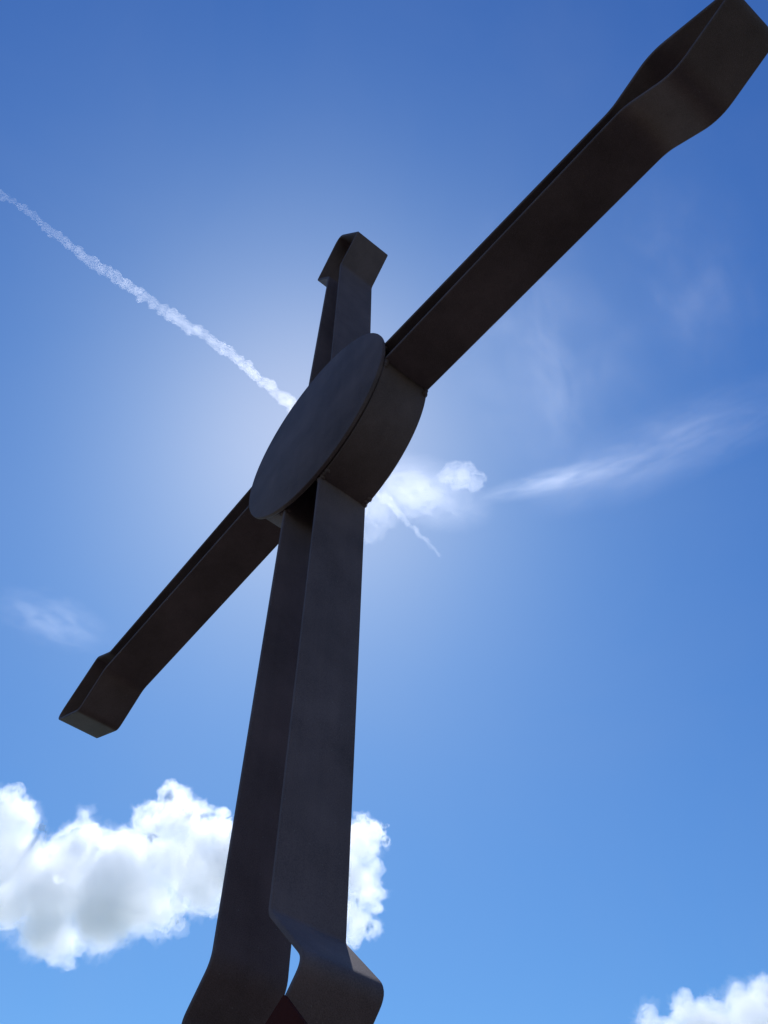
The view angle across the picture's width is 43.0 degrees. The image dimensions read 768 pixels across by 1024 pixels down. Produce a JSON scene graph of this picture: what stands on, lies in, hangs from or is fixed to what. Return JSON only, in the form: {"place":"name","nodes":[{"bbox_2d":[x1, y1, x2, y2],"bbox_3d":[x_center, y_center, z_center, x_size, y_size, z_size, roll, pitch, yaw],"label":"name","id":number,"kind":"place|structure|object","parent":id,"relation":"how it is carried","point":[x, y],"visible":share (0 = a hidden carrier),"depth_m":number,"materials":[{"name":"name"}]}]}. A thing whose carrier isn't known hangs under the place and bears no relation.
{"place":"outdoors","nodes":[
{"label":"outdoors","id":0,"kind":"place"},
{"bbox_2d":[0,0,767,1023],"label":"sky","id":1,"kind":"structure","parent":0,"point":[560,795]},
{"label":"pavement","id":2,"kind":"structure","parent":0,"visible":0},
{"bbox_3d":[-0.283,2.270,0.691,1.600,1.614,2.000,34,-60,-22],"label":"stone plinth","id":3,"kind":"object","parent":2,"relation":"on","visible":0},
{"bbox_2d":[59,0,767,1023],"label":"roadside cross","id":4,"kind":"object","parent":3,"relation":"on","point":[337,446],"visible":1,"depth_m":3.37,"materials":[{"name":"grey paint"}]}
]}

